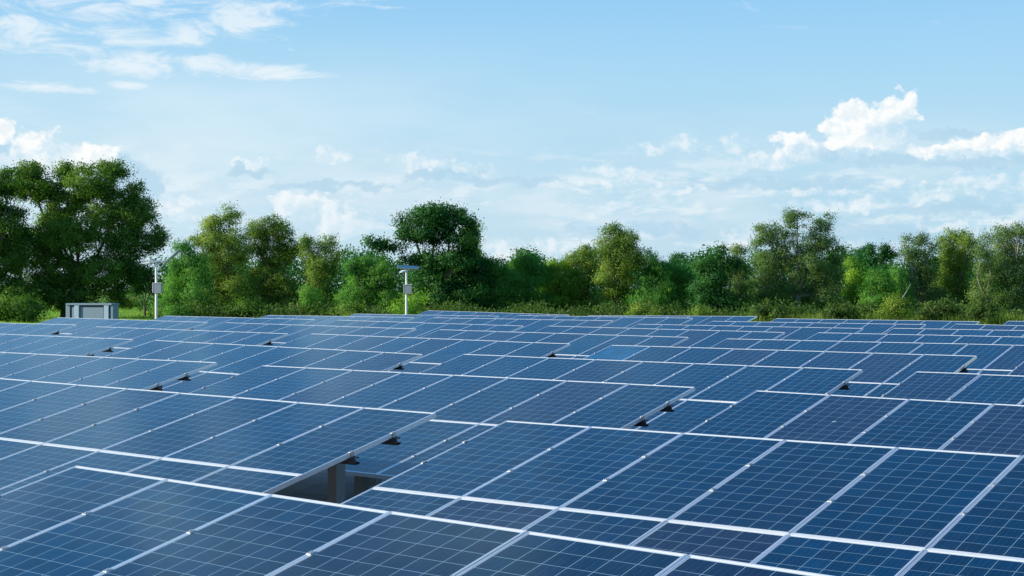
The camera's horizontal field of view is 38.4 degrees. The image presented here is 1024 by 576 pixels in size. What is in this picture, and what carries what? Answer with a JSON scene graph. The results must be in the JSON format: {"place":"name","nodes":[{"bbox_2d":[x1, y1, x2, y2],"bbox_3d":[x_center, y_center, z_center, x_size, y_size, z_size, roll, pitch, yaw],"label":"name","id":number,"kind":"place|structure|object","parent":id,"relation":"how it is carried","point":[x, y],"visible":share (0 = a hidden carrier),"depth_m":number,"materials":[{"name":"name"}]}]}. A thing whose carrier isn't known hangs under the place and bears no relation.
{"place":"outdoors","nodes":[
{"label":"outdoors","id":0,"kind":"place"},
{"bbox_2d":[6,291,997,501],"bbox_3d":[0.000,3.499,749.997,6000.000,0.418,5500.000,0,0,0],"label":"ground","id":1,"kind":"structure","parent":0,"point":[314,487],"depth_m":21.44,"materials":[{"name":"soil"}]},
{"bbox_2d":[0,164,43,305],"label":"broadleaf tree","id":2,"kind":"object","parent":1,"relation":"on","point":[12,259],"visible":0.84,"depth_m":127.64,"materials":[{"name":"green plant"}]},
{"bbox_2d":[0,292,50,321],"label":"bush","id":3,"kind":"object","parent":1,"relation":"on","point":[25,310],"visible":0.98,"depth_m":114.96,"materials":[{"name":"green plant"}]},
{"bbox_2d":[0,323,76,335],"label":"solar table","id":4,"kind":"object","parent":1,"relation":"on","point":[28,329],"visible":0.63,"depth_m":43.99,"materials":[{"name":"blue glass"}]},
{"bbox_2d":[0,334,132,355],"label":"solar table","id":5,"kind":"object","parent":1,"relation":"on","point":[59,345],"visible":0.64,"depth_m":34.78,"materials":[{"name":"blue glass"}]},
{"bbox_2d":[0,305,154,323],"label":"meadow grass","id":6,"kind":"structure","parent":1,"relation":"on","point":[120,313],"depth_m":140.59,"materials":[{"name":"green plant"}]},
{"bbox_2d":[3,156,172,317],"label":"broadleaf tree","id":7,"kind":"object","parent":1,"relation":"on","point":[62,230],"visible":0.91,"depth_m":131.02,"materials":[{"name":"green plant"}]},
{"bbox_2d":[26,279,153,303],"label":"distant scrub","id":8,"kind":"object","parent":1,"relation":"on","point":[126,295],"visible":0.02,"depth_m":233.25,"materials":[{"name":"green plant"}]},
{"bbox_2d":[66,303,119,318],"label":"inverter cabinet","id":9,"kind":"object","parent":1,"relation":"on","point":[95,310],"visible":0.42,"depth_m":68.05,"materials":[{"name":"grey metal"}]},
{"bbox_2d":[0,352,216,390],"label":"solar table","id":10,"kind":"object","parent":1,"relation":"on","point":[144,374],"visible":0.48,"depth_m":25.49,"materials":[{"name":"blue glass"}]},
{"bbox_2d":[37,317,207,335],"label":"solar table","id":11,"kind":"object","parent":1,"relation":"on","point":[82,324],"visible":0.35,"depth_m":49.55,"materials":[{"name":"blue glass"}]},
{"bbox_2d":[119,296,150,309],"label":"bush","id":12,"kind":"object","parent":1,"relation":"on","point":[136,300],"visible":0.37,"depth_m":184.52,"materials":[{"name":"green plant"}]},
{"bbox_2d":[126,265,163,316],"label":"young tree","id":13,"kind":"object","parent":1,"relation":"on","point":[138,289],"visible":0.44,"depth_m":137.59,"materials":[{"name":"green plant"}]},
{"bbox_2d":[142,251,179,318],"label":"solar street lamp","id":14,"kind":"object","parent":1,"relation":"on","point":[156,287],"visible":0.8,"depth_m":65.94,"materials":[{"name":"grey metal"}]},
{"bbox_2d":[158,298,196,315],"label":"bush","id":15,"kind":"object","parent":1,"relation":"on","point":[174,311],"visible":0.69,"depth_m":117.67,"materials":[{"name":"green plant"}]},
{"bbox_2d":[67,327,288,356],"bbox_3d":[-10.192,2.099,39.188,8.211,1.943,3.852,0,0,38],"label":"solar table","id":16,"kind":"object","parent":1,"relation":"on","point":[139,336],"visible":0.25,"depth_m":39.77,"materials":[{"name":"blue glass"}]},
{"bbox_2d":[145,237,221,313],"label":"feathery tree","id":17,"kind":"object","parent":1,"relation":"on","point":[190,272],"visible":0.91,"depth_m":121.57,"materials":[{"name":"green plant"}]},
{"bbox_2d":[0,378,435,503],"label":"solar table","id":18,"kind":"object","parent":1,"relation":"on","point":[266,446],"visible":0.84,"depth_m":15.60,"materials":[{"name":"blue glass"}]},
{"bbox_2d":[184,200,261,315],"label":"slender tree","id":19,"kind":"object","parent":1,"relation":"on","point":[226,245],"visible":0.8,"depth_m":129.40,"materials":[{"name":"green plant"}]},
{"bbox_2d":[154,316,314,329],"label":"solar table","id":20,"kind":"object","parent":1,"relation":"on","point":[213,321],"visible":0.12,"depth_m":53.24,"materials":[{"name":"blue glass"}]},
{"bbox_2d":[212,292,269,317],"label":"bush","id":21,"kind":"object","parent":1,"relation":"on","point":[244,304],"visible":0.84,"depth_m":119.75,"materials":[{"name":"green plant"}]},
{"bbox_2d":[106,340,422,392],"bbox_3d":[-6.113,2.144,29.582,8.214,1.914,3.852,0,0,38],"label":"solar table","id":22,"kind":"object","parent":1,"relation":"on","point":[233,359],"visible":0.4,"depth_m":29.85,"materials":[{"name":"blue glass"}]},
{"bbox_2d":[239,211,304,309],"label":"slender tree","id":23,"kind":"object","parent":1,"relation":"on","point":[264,232],"visible":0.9,"depth_m":133.53,"materials":[{"name":"green plant"}]},
{"bbox_2d":[205,322,416,345],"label":"solar table","id":24,"kind":"object","parent":1,"relation":"on","point":[294,332],"visible":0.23,"depth_m":43.70,"materials":[{"name":"blue glass"}]},
{"bbox_2d":[295,275,336,315],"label":"bush","id":25,"kind":"object","parent":1,"relation":"on","point":[310,297],"visible":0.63,"depth_m":121.59,"materials":[{"name":"green plant"}]},
{"bbox_2d":[294,232,346,315],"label":"slender tree","id":26,"kind":"object","parent":1,"relation":"on","point":[316,261],"visible":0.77,"depth_m":129.65,"materials":[{"name":"green plant"}]},
{"bbox_2d":[260,315,414,325],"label":"solar table","id":27,"kind":"object","parent":1,"relation":"on","point":[321,320],"visible":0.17,"depth_m":57.44,"materials":[{"name":"blue glass"}]},
{"bbox_2d":[327,297,373,315],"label":"bush","id":28,"kind":"object","parent":1,"relation":"on","point":[348,307],"visible":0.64,"depth_m":117.45,"materials":[{"name":"green plant"}]},
{"bbox_2d":[328,251,403,313],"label":"feathery tree","id":29,"kind":"object","parent":1,"relation":"on","point":[360,267],"visible":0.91,"depth_m":127.88,"materials":[{"name":"green plant"}]},
{"bbox_2d":[397,265,418,314],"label":"solar street lamp","id":30,"kind":"object","parent":1,"relation":"on","point":[407,289],"visible":0.86,"depth_m":71.94,"materials":[{"name":"grey metal"}]},
{"bbox_2d":[382,287,438,314],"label":"bush","id":31,"kind":"object","parent":1,"relation":"on","point":[412,306],"visible":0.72,"depth_m":83.95,"materials":[{"name":"green plant"}]},
{"bbox_2d":[0,466,830,575],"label":"solar table","id":32,"kind":"object","parent":1,"relation":"on","point":[79,521],"visible":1,"depth_m":8.44,"materials":[{"name":"blue glass"}]},
{"bbox_2d":[322,320,523,337],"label":"solar table","id":33,"kind":"object","parent":1,"relation":"on","point":[423,329],"visible":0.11,"depth_m":47.67,"materials":[{"name":"blue glass"}]},
{"bbox_2d":[277,334,569,372],"bbox_3d":[-3.085,2.131,33.483,8.212,1.943,3.852,0,0,38],"label":"solar table","id":34,"kind":"object","parent":1,"relation":"on","point":[435,351],"visible":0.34,"depth_m":33.94,"materials":[{"name":"blue glass"}]},
{"bbox_2d":[350,314,498,322],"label":"solar table","id":35,"kind":"object","parent":1,"relation":"on","point":[420,318],"visible":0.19,"depth_m":61.48,"materials":[{"name":"blue glass"}]},
{"bbox_2d":[359,197,495,311],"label":"broadleaf tree","id":36,"kind":"object","parent":1,"relation":"on","point":[438,225],"visible":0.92,"depth_m":125.44,"materials":[{"name":"green plant"}]},
{"bbox_2d":[190,365,694,496],"bbox_3d":[-2.014,2.191,19.898,8.208,1.875,3.851,0,0,38],"label":"solar table","id":37,"kind":"object","parent":1,"relation":"on","point":[465,407],"visible":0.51,"depth_m":19.58,"materials":[{"name":"blue glass"}]},
{"bbox_2d":[137,295,750,319],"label":"shaded undergrowth","id":38,"kind":"object","parent":1,"relation":"on","point":[534,308],"visible":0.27,"depth_m":119.56,"materials":[{"name":"green plant"}]},
{"bbox_2d":[457,221,487,302],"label":"feathery tree","id":39,"kind":"object","parent":1,"relation":"on","point":[478,245],"visible":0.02,"depth_m":149.53,"materials":[{"name":"green plant"}]},
{"bbox_2d":[417,310,569,318],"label":"solar table","id":40,"kind":"object","parent":1,"relation":"on","point":[500,315],"visible":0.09,"depth_m":66.09,"materials":[{"name":"blue glass"}]},
{"bbox_2d":[480,254,525,312],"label":"feathery tree","id":41,"kind":"object","parent":1,"relation":"on","point":[500,298],"visible":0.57,"depth_m":127.14,"materials":[{"name":"green plant"}]},
{"bbox_2d":[421,318,613,331],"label":"solar table","id":42,"kind":"object","parent":1,"relation":"on","point":[531,325],"visible":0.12,"depth_m":51.70,"materials":[{"name":"blue glass"}]},
{"bbox_2d":[505,248,560,311],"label":"feathery tree","id":43,"kind":"object","parent":1,"relation":"on","point":[535,272],"visible":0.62,"depth_m":129.40,"materials":[{"name":"green plant"}]},
{"bbox_2d":[420,329,688,358],"bbox_3d":[0.007,2.134,37.404,8.210,1.942,3.852,0,0,38],"label":"solar table","id":44,"kind":"object","parent":1,"relation":"on","point":[581,346],"visible":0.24,"depth_m":37.77,"materials":[{"name":"blue glass"}]},
{"bbox_2d":[535,257,587,314],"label":"feathery tree","id":45,"kind":"object","parent":1,"relation":"on","point":[560,288],"visible":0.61,"depth_m":131.17,"materials":[{"name":"green plant"}]},
{"bbox_2d":[132,243,1023,313],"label":"distant wood","id":46,"kind":"object","parent":1,"relation":"on","point":[337,280],"visible":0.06,"depth_m":159.83,"materials":[{"name":"green plant"}]},
{"bbox_2d":[558,241,607,312],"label":"slender tree","id":47,"kind":"object","parent":1,"relation":"on","point":[581,260],"visible":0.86,"depth_m":131.41,"materials":[{"name":"green plant"}]},
{"bbox_2d":[510,315,692,327],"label":"solar table","id":48,"kind":"object","parent":1,"relation":"on","point":[624,322],"visible":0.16,"depth_m":55.13,"materials":[{"name":"blue glass"}]},
{"bbox_2d":[587,220,649,309],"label":"oval tree","id":49,"kind":"object","parent":1,"relation":"on","point":[622,252],"visible":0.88,"depth_m":127.16,"materials":[{"name":"green plant"}]},
{"bbox_2d":[419,354,862,432],"bbox_3d":[1.116,2.192,23.949,8.208,1.881,3.852,0,0,38],"label":"solar table","id":50,"kind":"object","parent":1,"relation":"on","point":[719,388],"visible":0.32,"depth_m":23.92,"materials":[{"name":"blue glass"}]},
{"bbox_2d":[620,300,663,315],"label":"bush","id":51,"kind":"object","parent":1,"relation":"on","point":[636,311],"visible":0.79,"depth_m":116.22,"materials":[{"name":"green plant"}]},
{"bbox_2d":[621,244,680,312],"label":"feathery tree","id":52,"kind":"object","parent":1,"relation":"on","point":[653,271],"visible":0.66,"depth_m":126.84,"materials":[{"name":"green plant"}]},
{"bbox_2d":[535,326,784,347],"bbox_3d":[3.155,2.136,41.464,8.210,1.943,3.852,0,0,38],"label":"solar table","id":53,"kind":"object","parent":1,"relation":"on","point":[704,338],"visible":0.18,"depth_m":41.94,"materials":[{"name":"blue glass"}]},
{"bbox_2d":[588,315,756,324],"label":"solar table","id":54,"kind":"object","parent":1,"relation":"on","point":[700,320],"visible":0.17,"depth_m":58.73,"materials":[{"name":"blue glass"}]},
{"bbox_2d":[667,251,687,282],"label":"round tree","id":55,"kind":"object","parent":1,"relation":"on","point":[674,257],"visible":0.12,"depth_m":190.28,"materials":[{"name":"green plant"}]},
{"bbox_2d":[660,257,696,315],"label":"feathery tree","id":56,"kind":"object","parent":1,"relation":"on","point":[681,279],"visible":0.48,"depth_m":129.28,"materials":[{"name":"green plant"}]},
{"bbox_2d":[341,421,1023,575],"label":"solar table","id":57,"kind":"object","parent":1,"relation":"on","point":[834,509],"visible":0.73,"depth_m":11.43,"materials":[{"name":"blue glass"}]},
{"bbox_2d":[684,303,715,315],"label":"bush","id":58,"kind":"object","parent":1,"relation":"on","point":[700,311],"visible":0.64,"depth_m":113.26,"materials":[{"name":"green plant"}]},
{"bbox_2d":[685,241,749,315],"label":"layered tree","id":59,"kind":"object","parent":1,"relation":"on","point":[711,276],"visible":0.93,"depth_m":123.71,"materials":[{"name":"green plant"}]},
{"bbox_2d":[721,241,759,310],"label":"slender tree","id":60,"kind":"object","parent":1,"relation":"on","point":[739,281],"visible":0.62,"depth_m":131.58,"materials":[{"name":"green plant"}]},
{"bbox_2d":[631,324,862,339],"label":"solar table","id":61,"kind":"object","parent":1,"relation":"on","point":[798,333],"visible":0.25,"depth_m":46.05,"materials":[{"name":"blue glass"}]},
{"bbox_2d":[740,295,791,321],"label":"bush","id":62,"kind":"object","parent":1,"relation":"on","point":[771,310],"visible":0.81,"depth_m":115.72,"materials":[{"name":"green plant"}]},
{"bbox_2d":[583,345,976,396],"bbox_3d":[4.206,2.187,28.065,8.207,1.898,3.852,0,0,38],"label":"solar table","id":63,"kind":"object","parent":1,"relation":"on","point":[882,373],"visible":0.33,"depth_m":28.29,"materials":[{"name":"blue glass"}]},
{"bbox_2d":[744,206,852,313],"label":"gum tree","id":64,"kind":"object","parent":1,"relation":"on","point":[797,289],"visible":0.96,"depth_m":125.80,"materials":[{"name":"green plant"}]},
{"bbox_2d":[705,321,925,333],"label":"solar table","id":65,"kind":"object","parent":1,"relation":"on","point":[868,328],"visible":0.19,"depth_m":50.31,"materials":[{"name":"blue glass"}]},
{"bbox_2d":[818,299,864,319],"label":"bush","id":66,"kind":"object","parent":1,"relation":"on","point":[841,312],"visible":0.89,"depth_m":115.24,"materials":[{"name":"green plant"}]},
{"bbox_2d":[839,256,868,306],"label":"feathery tree","id":67,"kind":"object","parent":1,"relation":"on","point":[853,273],"visible":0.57,"depth_m":129.39,"materials":[{"name":"green plant"}]},
{"bbox_2d":[687,390,1023,455],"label":"solar table","id":68,"kind":"object","parent":1,"relation":"on","point":[942,425],"visible":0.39,"depth_m":16.76,"materials":[{"name":"blue glass"}]},
{"bbox_2d":[710,339,1023,374],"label":"solar table","id":69,"kind":"object","parent":1,"relation":"on","point":[995,359],"visible":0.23,"depth_m":32.72,"materials":[{"name":"blue glass"}]},
{"bbox_2d":[851,242,882,290],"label":"dark tree","id":70,"kind":"object","parent":1,"relation":"on","point":[871,247],"visible":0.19,"depth_m":169.57,"materials":[{"name":"green plant"}]},
{"bbox_2d":[770,318,979,328],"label":"solar table","id":71,"kind":"object","parent":1,"relation":"on","point":[939,324],"visible":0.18,"depth_m":54.40,"materials":[{"name":"blue glass"}]},
{"bbox_2d":[731,294,1023,319],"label":"undergrowth","id":72,"kind":"object","parent":1,"relation":"on","point":[794,309],"visible":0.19,"depth_m":120.05,"materials":[{"name":"green plant"}]},
{"bbox_2d":[850,260,908,309],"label":"feathery tree","id":73,"kind":"object","parent":1,"relation":"on","point":[879,281],"visible":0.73,"depth_m":123.75,"materials":[{"name":"green plant"}]},
{"bbox_2d":[876,240,899,267],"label":"dark tree","id":74,"kind":"object","parent":1,"relation":"on","point":[883,250],"visible":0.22,"depth_m":171.32,"materials":[{"name":"green plant"}]},
{"bbox_2d":[872,290,916,319],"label":"bush","id":75,"kind":"object","parent":1,"relation":"on","point":[898,305],"visible":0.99,"depth_m":113.94,"materials":[{"name":"green plant"}]},
{"bbox_2d":[885,263,923,310],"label":"feathery tree","id":76,"kind":"object","parent":1,"relation":"on","point":[899,275],"visible":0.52,"depth_m":125.65,"materials":[{"name":"green plant"}]},
{"bbox_2d":[806,332,1023,344],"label":"solar table","id":77,"kind":"object","parent":1,"relation":"on","point":[911,338],"visible":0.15,"depth_m":37.94,"materials":[{"name":"blue glass"}]},
{"bbox_2d":[891,227,953,311],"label":"gum tree","id":78,"kind":"object","parent":1,"relation":"on","point":[923,274],"visible":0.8,"depth_m":127.88,"materials":[{"name":"green plant"}]},
{"bbox_2d":[915,296,964,320],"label":"bush","id":79,"kind":"object","parent":1,"relation":"on","point":[938,308],"visible":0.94,"depth_m":115.65,"materials":[{"name":"green plant"}]},
{"bbox_2d":[881,371,1023,404],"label":"solar table","id":80,"kind":"object","parent":1,"relation":"on","point":[976,388],"visible":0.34,"depth_m":21.42,"materials":[{"name":"blue glass"}]},
{"bbox_2d":[885,328,1023,336],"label":"solar table","id":81,"kind":"object","parent":1,"relation":"on","point":[968,332],"visible":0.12,"depth_m":42.53,"materials":[{"name":"blue glass"}]},
{"bbox_2d":[931,225,990,305],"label":"gum tree","id":82,"kind":"object","parent":1,"relation":"on","point":[955,274],"visible":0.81,"depth_m":129.76,"materials":[{"name":"green plant"}]},
{"bbox_2d":[961,298,1002,322],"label":"bush","id":83,"kind":"object","parent":1,"relation":"on","point":[977,311],"visible":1,"depth_m":114.67,"materials":[{"name":"green plant"}]},
{"bbox_2d":[964,229,1003,305],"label":"gum tree","id":84,"kind":"object","parent":1,"relation":"on","point":[985,264],"visible":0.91,"depth_m":123.99,"materials":[{"name":"green plant"}]},
{"bbox_2d":[949,324,1023,329],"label":"solar table","id":85,"kind":"object","parent":1,"relation":"on","point":[987,327],"visible":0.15,"depth_m":47.05,"materials":[{"name":"blue glass"}]},
{"bbox_2d":[983,219,1023,311],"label":"gum tree","id":86,"kind":"object","parent":1,"relation":"on","point":[1009,255],"visible":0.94,"depth_m":125.48,"materials":[{"name":"green plant"}]},
{"bbox_2d":[1003,321,1023,325],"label":"solar table","id":87,"kind":"object","parent":1,"relation":"on","point":[1021,323],"visible":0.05,"depth_m":51.57,"materials":[{"name":"blue glass"}]},
{"bbox_2d":[1008,361,1023,375],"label":"solar table","id":88,"kind":"object","parent":1,"relation":"on","point":[1018,370],"visible":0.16,"depth_m":25.78,"materials":[{"name":"blue glass"}]},
{"bbox_2d":[0,0,1023,290],"label":"sky","id":89,"kind":"structure","parent":0,"point":[687,125],"materials":[{"name":"blue"}]},
{"bbox_2d":[340,310,1023,324],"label":"tall grass","id":90,"kind":"structure","parent":0,"point":[1001,320],"depth_m":115.19,"materials":[{"name":"green plant"}]}
]}

